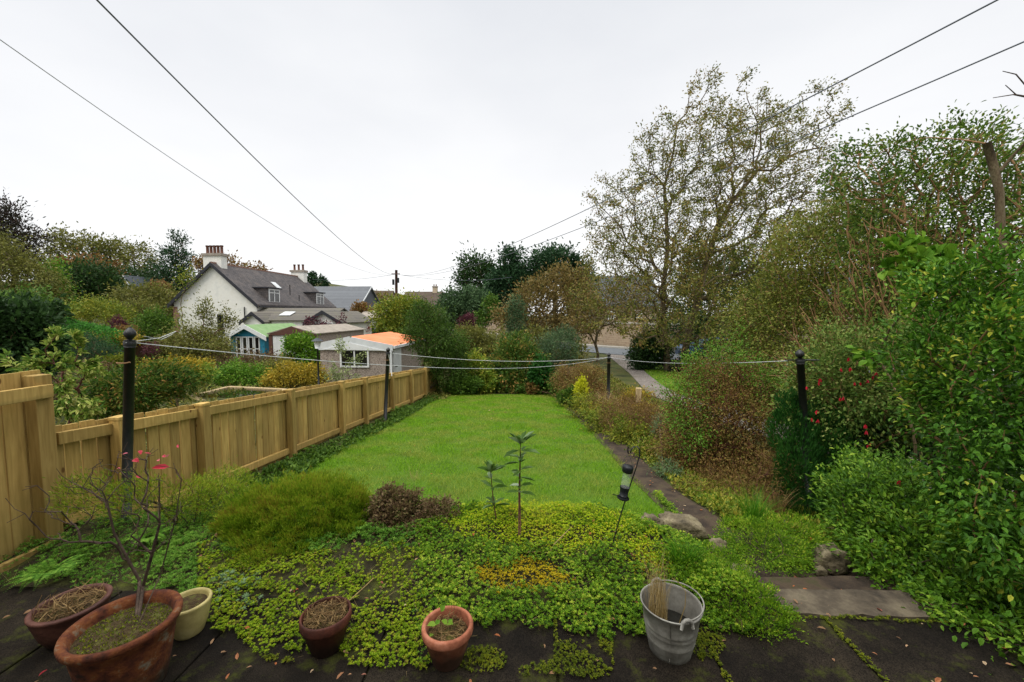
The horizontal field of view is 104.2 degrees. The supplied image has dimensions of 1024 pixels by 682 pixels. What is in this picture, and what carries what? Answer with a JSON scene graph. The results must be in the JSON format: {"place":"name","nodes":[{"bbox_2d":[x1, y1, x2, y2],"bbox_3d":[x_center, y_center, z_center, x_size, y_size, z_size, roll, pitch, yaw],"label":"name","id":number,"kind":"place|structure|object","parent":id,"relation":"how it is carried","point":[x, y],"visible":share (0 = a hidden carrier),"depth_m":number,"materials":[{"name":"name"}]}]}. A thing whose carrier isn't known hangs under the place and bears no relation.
{"place":"outdoors","nodes":[
{"label":"outdoors","id":0,"kind":"place"},
{"bbox_2d":[294,395,678,537],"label":"lawn","id":1,"kind":"structure","parent":0,"point":[427,473],"depth_m":5.89,"materials":[{"name":"plant"}]},
{"bbox_2d":[361,480,429,536],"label":"shrub","id":2,"kind":"object","parent":1,"relation":"on","point":[388,504],"visible":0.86,"depth_m":3.06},
{"bbox_2d":[406,491,462,537],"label":"shrub","id":3,"kind":"object","parent":1,"relation":"on","point":[431,506],"visible":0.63,"depth_m":3.07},
{"bbox_2d":[477,460,509,518],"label":"sapling","id":4,"kind":"object","parent":1,"relation":"on","point":[490,467],"visible":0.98,"depth_m":2.99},
{"bbox_2d":[0,281,1022,681],"bbox_3d":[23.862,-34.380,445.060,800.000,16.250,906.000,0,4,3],"label":"ground","id":5,"kind":"structure","parent":0,"point":[616,371],"depth_m":2.69,"materials":[{"name":"plant"}]},
{"bbox_2d":[0,189,63,283],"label":"conifer","id":6,"kind":"object","parent":5,"relation":"on","point":[11,221],"visible":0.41,"depth_m":44.27,"materials":[{"name":"green plant"}]},
{"bbox_2d":[0,370,64,572],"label":"timber fence","id":7,"kind":"object","parent":5,"relation":"on","point":[28,450],"visible":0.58,"depth_m":3.03,"materials":[{"name":"wood"}]},
{"bbox_2d":[0,280,75,358],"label":"shrub","id":8,"kind":"object","parent":5,"relation":"on","point":[32,290],"visible":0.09,"depth_m":16.06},
{"bbox_2d":[0,291,79,380],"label":"shrub","id":9,"kind":"object","parent":5,"relation":"on","point":[25,322],"visible":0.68,"depth_m":9.55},
{"bbox_2d":[0,220,90,310],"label":"tree","id":10,"kind":"object","parent":5,"relation":"on","point":[30,263],"visible":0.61,"depth_m":31.90,"materials":[{"name":"green plant"}]},
{"bbox_2d":[4,553,91,586],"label":"fern","id":11,"kind":"object","parent":5,"relation":"on","point":[64,566],"visible":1,"depth_m":2.54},
{"bbox_2d":[0,324,110,424],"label":"shrub","id":12,"kind":"object","parent":5,"relation":"on","point":[64,409],"visible":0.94,"depth_m":5.70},
{"bbox_2d":[30,221,121,263],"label":"tree","id":13,"kind":"object","parent":5,"relation":"on","point":[76,241],"visible":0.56,"depth_m":114.50,"materials":[{"name":"green plant"}]},
{"bbox_2d":[55,325,123,382],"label":"shrub","id":14,"kind":"object","parent":5,"relation":"on","point":[94,347],"visible":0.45,"depth_m":14.46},
{"bbox_2d":[46,248,137,323],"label":"tree","id":15,"kind":"object","parent":5,"relation":"on","point":[90,283],"visible":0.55,"depth_m":61.86,"materials":[{"name":"green plant"}]},
{"bbox_2d":[53,316,136,382],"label":"hedge","id":16,"kind":"object","parent":5,"relation":"on","point":[86,326],"visible":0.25,"depth_m":18.53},
{"bbox_2d":[64,292,137,325],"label":"shrub","id":17,"kind":"object","parent":5,"relation":"on","point":[89,312],"visible":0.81,"depth_m":31.27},
{"bbox_2d":[116,327,136,519],"bbox_3d":[-3.232,0.737,3.346,0.222,1.715,0.097,0,4,3],"label":"washing pole","id":18,"kind":"object","parent":5,"relation":"on","point":[129,334],"visible":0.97,"depth_m":3.32,"materials":[{"name":"black metal"}]},
{"bbox_2d":[57,349,215,426],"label":"shrub","id":19,"kind":"object","parent":5,"relation":"on","point":[158,384],"visible":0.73,"depth_m":8.14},
{"bbox_2d":[92,278,181,321],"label":"tree","id":20,"kind":"object","parent":5,"relation":"on","point":[156,294],"visible":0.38,"depth_m":51.35,"materials":[{"name":"green plant"}]},
{"bbox_2d":[111,235,167,276],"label":"tree","id":21,"kind":"object","parent":5,"relation":"on","point":[132,248],"visible":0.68,"depth_m":118.00,"materials":[{"name":"green plant"}]},
{"bbox_2d":[105,291,173,334],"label":"shrub","id":22,"kind":"object","parent":5,"relation":"on","point":[138,305],"visible":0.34,"depth_m":35.39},
{"bbox_2d":[42,460,260,531],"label":"heather","id":23,"kind":"object","parent":5,"relation":"on","point":[200,491],"visible":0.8,"depth_m":3.17,"materials":[{"name":"plant"}]},
{"bbox_2d":[125,304,178,341],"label":"shrub","id":24,"kind":"object","parent":5,"relation":"on","point":[149,320],"visible":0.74,"depth_m":29.17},
{"bbox_2d":[138,227,201,292],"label":"conifer","id":25,"kind":"object","parent":5,"relation":"on","point":[167,274],"visible":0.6,"depth_m":73.67,"materials":[{"name":"green plant"}]},
{"bbox_2d":[137,289,247,361],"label":"shrub","id":26,"kind":"object","parent":5,"relation":"on","point":[210,340],"visible":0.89,"depth_m":20.49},
{"bbox_2d":[0,480,416,611],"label":"creeping weeds","id":27,"kind":"object","parent":5,"relation":"on","point":[190,534],"visible":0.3,"depth_m":2.87,"materials":[{"name":"plant"}]},
{"bbox_2d":[191,386,285,399],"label":"garden pond","id":28,"kind":"structure","parent":5,"relation":"on","point":[248,391],"depth_m":14.83,"materials":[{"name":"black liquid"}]},
{"bbox_2d":[208,354,276,387],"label":"shrub","id":29,"kind":"object","parent":5,"relation":"on","point":[241,373],"visible":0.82,"depth_m":17.52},
{"bbox_2d":[55,367,438,529],"bbox_3d":[-3.334,1.565,9.552,0.155,2.601,12.640,0,4,3],"label":"timber fence","id":30,"kind":"object","parent":5,"relation":"on","point":[326,411],"visible":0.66,"depth_m":5.07,"materials":[{"name":"wood"}]},
{"bbox_2d":[53,348,448,488],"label":"neighbour undergrowth","id":31,"kind":"object","parent":5,"relation":"on","point":[204,388],"visible":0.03,"depth_m":13.94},
{"bbox_2d":[167,245,336,346],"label":"white house","id":32,"kind":"structure","parent":5,"relation":"on","point":[247,290],"depth_m":40.75,"materials":[{"name":"paint"}]},
{"bbox_2d":[200,344,304,369],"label":"shrub","id":33,"kind":"object","parent":5,"relation":"on","point":[249,360],"visible":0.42,"depth_m":19.66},
{"bbox_2d":[223,323,296,361],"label":"summerhouse","id":34,"kind":"structure","parent":5,"relation":"on","point":[255,336],"depth_m":26.00,"materials":[{"name":"teal paint"}]},
{"bbox_2d":[201,464,372,571],"bbox_3d":[-1.673,1.293,3.125,1.156,0.568,1.135,3,5,41],"label":"heather","id":35,"kind":"object","parent":5,"relation":"on","point":[287,496],"visible":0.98,"depth_m":2.96,"materials":[{"name":"plant"}]},
{"bbox_2d":[254,353,332,388],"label":"shrub","id":36,"kind":"object","parent":5,"relation":"on","point":[290,378],"visible":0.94,"depth_m":16.39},
{"bbox_2d":[278,330,320,369],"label":"shrub","id":37,"kind":"object","parent":5,"relation":"on","point":[297,345],"visible":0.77,"depth_m":21.37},
{"bbox_2d":[239,308,372,334],"bbox_3d":[-20.595,-1.099,40.750,10.420,4.550,7.750,0,4,3],"label":"house extension","id":38,"kind":"object","parent":5,"relation":"on","point":[295,316],"visible":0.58,"depth_m":38.70,"materials":[{"name":"grey concrete"}]},
{"bbox_2d":[172,394,440,512],"bbox_3d":[-2.880,1.881,9.114,0.766,1.047,10.487,0,4,3],"label":"flower bed","id":39,"kind":"object","parent":5,"relation":"on","point":[296,462],"visible":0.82,"depth_m":6.42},
{"bbox_2d":[196,535,430,669],"bbox_3d":[-1.351,1.474,2.410,2.011,0.147,0.976,0,4,3],"label":"sedum carpet","id":40,"kind":"object","parent":5,"relation":"on","point":[270,612],"visible":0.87,"depth_m":2.31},
{"bbox_2d":[267,324,365,360],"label":"garage","id":41,"kind":"structure","parent":5,"relation":"on","point":[328,332],"depth_m":25.75,"materials":[{"name":"white paint"}]},
{"bbox_2d":[322,335,367,381],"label":"shrub","id":42,"kind":"object","parent":5,"relation":"on","point":[337,375],"visible":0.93,"depth_m":16.00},
{"bbox_2d":[314,286,380,310],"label":"grey house","id":43,"kind":"structure","parent":5,"relation":"on","point":[345,297],"depth_m":62.13,"materials":[{"name":"concrete"}]},
{"bbox_2d":[319,332,422,382],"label":"garage","id":44,"kind":"structure","parent":5,"relation":"on","point":[376,345],"depth_m":17.50,"materials":[{"name":"white paint"}]},
{"bbox_2d":[391,270,399,296],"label":"utility pole","id":45,"kind":"object","parent":5,"relation":"on","point":[396,273],"visible":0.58,"depth_m":40.24,"materials":[{"name":"black wood"}]},
{"bbox_2d":[398,0,997,274],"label":"overhead cable","id":46,"kind":"object","parent":45,"relation":"attached to","point":[783,110],"visible":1,"depth_m":5.41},
{"bbox_2d":[406,41,1023,275],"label":"overhead cable","id":47,"kind":"object","parent":45,"relation":"attached to","point":[797,138],"visible":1,"depth_m":5.98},
{"bbox_2d":[363,287,439,335],"bbox_3d":[-9.284,-1.760,34.527,7.082,5.912,4.744,0,4,3],"label":"tree","id":48,"kind":"object","parent":5,"relation":"on","point":[388,321],"visible":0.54,"depth_m":33.65,"materials":[{"name":"green plant"}]},
{"bbox_2d":[393,294,473,393],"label":"bush","id":49,"kind":"object","parent":5,"relation":"on","point":[442,341],"visible":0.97,"depth_m":14.73,"materials":[{"name":"green plant"}]},
{"bbox_2d":[441,373,485,394],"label":"shrub","id":50,"kind":"object","parent":5,"relation":"on","point":[476,384],"visible":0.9,"depth_m":14.99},
{"bbox_2d":[434,278,495,335],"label":"tree","id":51,"kind":"object","parent":5,"relation":"on","point":[463,300],"visible":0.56,"depth_m":41.07,"materials":[{"name":"green plant"}]},
{"bbox_2d":[443,240,500,320],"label":"tree","id":52,"kind":"object","parent":5,"relation":"on","point":[474,272],"visible":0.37,"depth_m":54.61,"materials":[{"name":"green plant"}]},
{"bbox_2d":[444,319,500,377],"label":"shrub","id":53,"kind":"object","parent":5,"relation":"on","point":[483,339],"visible":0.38,"depth_m":17.89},
{"bbox_2d":[448,343,500,394],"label":"shrub","id":54,"kind":"object","parent":5,"relation":"on","point":[482,374],"visible":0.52,"depth_m":15.60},
{"bbox_2d":[478,241,539,328],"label":"conifer","id":55,"kind":"object","parent":5,"relation":"on","point":[498,285],"visible":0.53,"depth_m":50.24,"materials":[{"name":"green plant"}]},
{"bbox_2d":[476,326,554,393],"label":"shrub","id":56,"kind":"object","parent":5,"relation":"on","point":[511,348],"visible":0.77,"depth_m":16.09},
{"bbox_2d":[497,286,534,340],"bbox_3d":[0.248,-0.479,22.063,1.999,5.020,1.620,2,4,21],"label":"tree","id":57,"kind":"object","parent":5,"relation":"on","point":[515,314],"visible":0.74,"depth_m":21.82,"materials":[{"name":"green plant"}]},
{"bbox_2d":[503,431,538,539],"bbox_3d":[0.064,1.041,2.820,0.264,0.813,0.206,-3,5,-34],"label":"sapling","id":58,"kind":"object","parent":5,"relation":"on","point":[522,438],"visible":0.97,"depth_m":2.83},
{"bbox_2d":[524,353,560,392],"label":"shrub","id":59,"kind":"object","parent":5,"relation":"on","point":[535,375],"visible":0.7,"depth_m":15.21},
{"bbox_2d":[487,321,597,364],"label":"shrub","id":60,"kind":"object","parent":5,"relation":"on","point":[541,333],"visible":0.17,"depth_m":21.58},
{"bbox_2d":[485,256,602,342],"bbox_3d":[2.445,-1.988,26.930,8.704,7.397,5.336,0,4,3],"label":"tree","id":61,"kind":"object","parent":5,"relation":"on","point":[567,279],"visible":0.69,"depth_m":26.24,"materials":[{"name":"brown plant"}]},
{"bbox_2d":[504,236,599,337],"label":"conifer","id":62,"kind":"object","parent":5,"relation":"on","point":[536,260],"visible":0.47,"depth_m":49.70,"materials":[{"name":"green plant"}]},
{"bbox_2d":[525,324,584,370],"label":"shrub","id":63,"kind":"object","parent":5,"relation":"on","point":[551,342],"visible":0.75,"depth_m":17.20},
{"bbox_2d":[436,499,682,572],"bbox_3d":[0.284,1.363,2.947,1.831,0.169,0.683,1,4,8],"label":"moss crest","id":64,"kind":"object","parent":5,"relation":"on","point":[593,526],"visible":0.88,"depth_m":2.92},
{"bbox_2d":[471,547,670,596],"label":"ochre moss","id":65,"kind":"object","parent":5,"relation":"on","point":[521,568],"visible":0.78,"depth_m":2.50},
{"bbox_2d":[542,356,614,398],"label":"shrub","id":66,"kind":"object","parent":5,"relation":"on","point":[590,374],"visible":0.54,"depth_m":12.75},
{"bbox_2d":[414,490,767,663],"bbox_3d":[0.449,1.578,3.327,2.477,0.673,2.950,0,4,3],"label":"saxifrage carpet","id":67,"kind":"object","parent":5,"relation":"on","point":[626,606],"visible":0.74,"depth_m":2.39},
{"bbox_2d":[554,264,669,361],"bbox_3d":[6.081,-1.655,24.311,6.593,6.374,5.987,3,5,36],"label":"tree","id":68,"kind":"object","parent":5,"relation":"on","point":[574,314],"visible":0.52,"depth_m":24.18,"materials":[{"name":"brown plant"}]},
{"bbox_2d":[559,383,687,460],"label":"perennial","id":69,"kind":"object","parent":5,"relation":"on","point":[593,417],"visible":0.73,"depth_m":7.76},
{"bbox_2d":[576,381,679,442],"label":"perennial","id":70,"kind":"object","parent":5,"relation":"on","point":[640,411],"visible":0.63,"depth_m":8.03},
{"bbox_2d":[623,322,677,370],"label":"shrub","id":71,"kind":"object","parent":5,"relation":"on","point":[646,355],"visible":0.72,"depth_m":19.92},
{"bbox_2d":[646,413,683,478],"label":"shrub","id":72,"kind":"object","parent":5,"relation":"on","point":[662,464],"visible":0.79,"depth_m":5.43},
{"bbox_2d":[658,511,708,541],"bbox_3d":[1.420,1.565,3.337,0.417,0.202,0.202,1,4,18],"label":"rock","id":73,"kind":"object","parent":5,"relation":"on","point":[690,524],"visible":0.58,"depth_m":3.27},
{"bbox_2d":[649,540,754,597],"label":"cushion plant","id":74,"kind":"object","parent":5,"relation":"on","point":[722,553],"visible":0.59,"depth_m":2.58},
{"bbox_2d":[634,343,789,488],"bbox_3d":[3.033,1.029,5.868,2.454,1.988,1.926,0,4,3],"label":"shrub","id":75,"kind":"object","parent":5,"relation":"on","point":[732,417],"visible":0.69,"depth_m":5.68,"materials":[{"name":"plant"}]},
{"bbox_2d":[579,321,849,355],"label":"stone wall","id":76,"kind":"structure","parent":5,"relation":"on","point":[611,339],"depth_m":42.01,"materials":[{"name":"stone"}]},
{"bbox_2d":[646,233,789,350],"bbox_3d":[16.974,-4.329,32.328,12.684,11.374,8.516,0,4,3],"label":"tree","id":77,"kind":"object","parent":5,"relation":"on","point":[700,317],"visible":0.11,"depth_m":31.92,"materials":[{"name":"green plant"}]},
{"bbox_2d":[647,315,792,465],"bbox_3d":[3.014,0.776,5.859,2.001,2.344,1.537,-2,4,-29],"label":"shrub","id":78,"kind":"object","parent":5,"relation":"on","point":[699,386],"visible":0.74,"depth_m":5.78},
{"bbox_2d":[666,440,803,506],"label":"shrub","id":79,"kind":"object","parent":5,"relation":"on","point":[747,479],"visible":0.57,"depth_m":4.79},
{"bbox_2d":[679,560,808,646],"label":"cushion plant","id":80,"kind":"object","parent":5,"relation":"on","point":[755,584],"visible":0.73,"depth_m":2.21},
{"bbox_2d":[579,378,911,554],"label":"border weeds","id":81,"kind":"object","parent":5,"relation":"on","point":[723,507],"visible":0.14,"depth_m":4.72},
{"bbox_2d":[695,490,907,572],"bbox_3d":[2.553,1.839,3.834,1.733,0.482,1.769,0,4,3],"label":"bank creeper","id":82,"kind":"object","parent":81,"relation":"on","point":[778,550],"visible":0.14,"depth_m":3.41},
{"bbox_2d":[727,482,783,522],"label":"grass tuft","id":83,"kind":"object","parent":82,"relation":"on","point":[753,510],"visible":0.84,"depth_m":3.69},
{"bbox_2d":[712,510,838,576],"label":"cushion plant","id":84,"kind":"object","parent":5,"relation":"on","point":[803,557],"visible":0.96,"depth_m":3.13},
{"bbox_2d":[785,349,818,511],"bbox_3d":[3.367,1.089,4.660,0.416,1.998,0.094,0,4,3],"label":"washing pole","id":85,"kind":"object","parent":5,"relation":"on","point":[799,360],"visible":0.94,"depth_m":4.60,"materials":[{"name":"black metal"}]},
{"bbox_2d":[704,172,939,408],"bbox_3d":[5.745,-0.610,7.392,3.795,5.245,3.730,0,4,3],"label":"shrub","id":86,"kind":"object","parent":5,"relation":"on","point":[814,235],"visible":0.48,"depth_m":7.47,"materials":[{"name":"plant"}]},
{"bbox_2d":[644,359,1023,471],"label":"verge","id":87,"kind":"structure","parent":5,"relation":"on","point":[654,375],"depth_m":16.46,"materials":[{"name":"green plant"}]},
{"bbox_2d":[564,61,857,370],"bbox_3d":[9.679,-5.561,18.874,14.522,14.486,6.788,0,4,3],"label":"cherry tree","id":88,"kind":"object","parent":87,"relation":"on","point":[674,250],"visible":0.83,"depth_m":18.17,"materials":[{"name":"green plant"}]},
{"bbox_2d":[762,371,906,524],"bbox_3d":[3.948,1.242,4.828,1.801,1.736,0.992,-2,4,-25],"label":"conifer","id":89,"kind":"object","parent":5,"relation":"on","point":[792,449],"visible":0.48,"depth_m":4.65,"materials":[{"name":"plant"}]},
{"bbox_2d":[750,565,930,620],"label":"garden steps","id":90,"kind":"structure","parent":5,"relation":"on","point":[849,593],"depth_m":2.38,"materials":[{"name":"stone"}]},
{"bbox_2d":[812,543,852,575],"bbox_3d":[2.418,1.669,3.021,0.268,0.240,0.187,0,4,3],"label":"rock","id":91,"kind":"object","parent":90,"relation":"on","point":[833,562],"visible":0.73,"depth_m":2.95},
{"bbox_2d":[746,196,1009,469],"bbox_3d":[4.551,0.125,5.159,2.814,3.884,1.762,2,4,23],"label":"shrub","id":92,"kind":"object","parent":5,"relation":"on","point":[882,296],"visible":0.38,"depth_m":5.27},
{"bbox_2d":[763,298,1003,465],"bbox_3d":[4.280,0.752,4.768,2.337,2.661,1.864,0,4,3],"label":"fuchsia","id":93,"kind":"object","parent":5,"relation":"on","point":[837,365],"visible":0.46,"depth_m":4.62,"materials":[{"name":"plant"}]},
{"bbox_2d":[844,227,961,532],"bbox_3d":[3.665,0.493,3.853,0.576,3.099,0.938,0,4,3],"label":"shrub","id":94,"kind":"object","parent":5,"relation":"on","point":[912,248],"visible":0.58,"depth_m":3.60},
{"bbox_2d":[787,437,1023,678],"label":"fuchsia","id":95,"kind":"object","parent":5,"relation":"on","point":[938,577],"visible":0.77,"depth_m":2.86,"materials":[{"name":"plant"}]},
{"bbox_2d":[807,99,1023,475],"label":"tree","id":96,"kind":"object","parent":5,"relation":"on","point":[928,224],"visible":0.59,"depth_m":5.39,"materials":[{"name":"plant"}]},
{"bbox_2d":[816,276,1023,540],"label":"shrub","id":97,"kind":"object","parent":5,"relation":"on","point":[931,450],"visible":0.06,"depth_m":4.39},
{"bbox_2d":[857,218,1023,616],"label":"shrub","id":98,"kind":"object","parent":5,"relation":"on","point":[1006,518],"visible":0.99,"depth_m":2.61,"materials":[{"name":"plant"}]},
{"bbox_2d":[901,71,1023,479],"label":"pruned tree","id":99,"kind":"object","parent":5,"relation":"on","point":[994,169],"visible":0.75,"depth_m":4.49,"materials":[{"name":"brown plant"}]},
{"bbox_2d":[0,586,1023,681],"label":"patio","id":100,"kind":"structure","parent":0,"point":[929,654],"depth_m":1.98,"materials":[{"name":"stone"}]},
{"bbox_2d":[24,583,112,649],"bbox_3d":[-2.301,1.458,2.086,0.310,0.188,0.310,0,4,3],"label":"terracotta pot","id":101,"kind":"object","parent":100,"relation":"on","point":[47,635],"visible":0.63,"depth_m":2.00,"materials":[{"name":"ceramic"}]},
{"bbox_2d":[32,577,106,621],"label":"dead stems","id":102,"kind":"object","parent":101,"relation":"on","point":[65,601],"visible":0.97,"depth_m":2.07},
{"bbox_2d":[54,589,182,681],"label":"terracotta pot","id":103,"kind":"object","parent":100,"relation":"on","point":[115,641],"visible":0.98,"depth_m":1.75,"materials":[{"name":"ceramic"}]},
{"bbox_2d":[5,442,181,621],"bbox_3d":[-1.937,0.928,1.935,0.656,0.847,0.441,0,4,3],"label":"bare shrub","id":104,"kind":"object","parent":103,"relation":"in","point":[139,598],"visible":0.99,"depth_m":1.95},
{"bbox_2d":[174,587,212,640],"bbox_3d":[-1.716,1.461,2.115,0.210,0.178,0.210,0,4,3],"label":"glazed pot","id":105,"kind":"object","parent":100,"relation":"on","point":[191,620],"visible":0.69,"depth_m":2.08,"materials":[{"name":"beige ceramic"}]},
{"bbox_2d":[299,596,351,658],"bbox_3d":[-0.940,1.462,2.018,0.242,0.188,0.242,0,4,3],"label":"terracotta pot","id":106,"kind":"object","parent":100,"relation":"on","point":[321,641],"visible":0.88,"depth_m":1.95,"materials":[{"name":"ceramic"}]},
{"bbox_2d":[303,593,346,628],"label":"dead stems","id":107,"kind":"object","parent":106,"relation":"on","point":[311,611],"visible":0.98,"depth_m":2.01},
{"bbox_2d":[421,605,472,671],"bbox_3d":[-0.314,1.467,1.945,0.248,0.188,0.248,0,4,3],"label":"terracotta pot","id":108,"kind":"object","parent":100,"relation":"on","point":[446,656],"visible":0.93,"depth_m":1.88,"materials":[{"name":"ceramic"}]},
{"bbox_2d":[2,368,1012,681],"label":"fallen leaves","id":109,"kind":"object","parent":100,"relation":"on","point":[480,598],"visible":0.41,"depth_m":2.15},
{"bbox_2d":[260,611,1023,681],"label":"patio moss","id":110,"kind":"object","parent":100,"relation":"on","point":[557,669],"visible":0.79,"depth_m":1.96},
{"bbox_2d":[640,577,704,664],"bbox_3d":[0.802,1.418,2.008,0.303,0.270,0.315,0,4,3],"label":"metal bucket","id":111,"kind":"object","parent":100,"relation":"on","point":[672,640],"visible":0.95,"depth_m":1.94,"materials":[{"name":"metal"}]},
{"bbox_2d":[640,549,673,620],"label":"dry grass","id":112,"kind":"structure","parent":111,"relation":"in","point":[660,607],"depth_m":2.03,"materials":[{"name":"plant"}]},
{"bbox_2d":[0,0,1023,315],"label":"sky","id":113,"kind":"structure","parent":0,"point":[413,131],"materials":[{"name":"white"}]},
{"bbox_2d":[554,396,787,576],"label":"path","id":114,"kind":"structure","parent":0,"point":[706,518],"depth_m":4.82,"materials":[{"name":"stone"}]},
{"bbox_2d":[611,354,1013,499],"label":"gravel drive","id":115,"kind":"structure","parent":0,"point":[641,377],"depth_m":16.09,"materials":[{"name":"gravel"}]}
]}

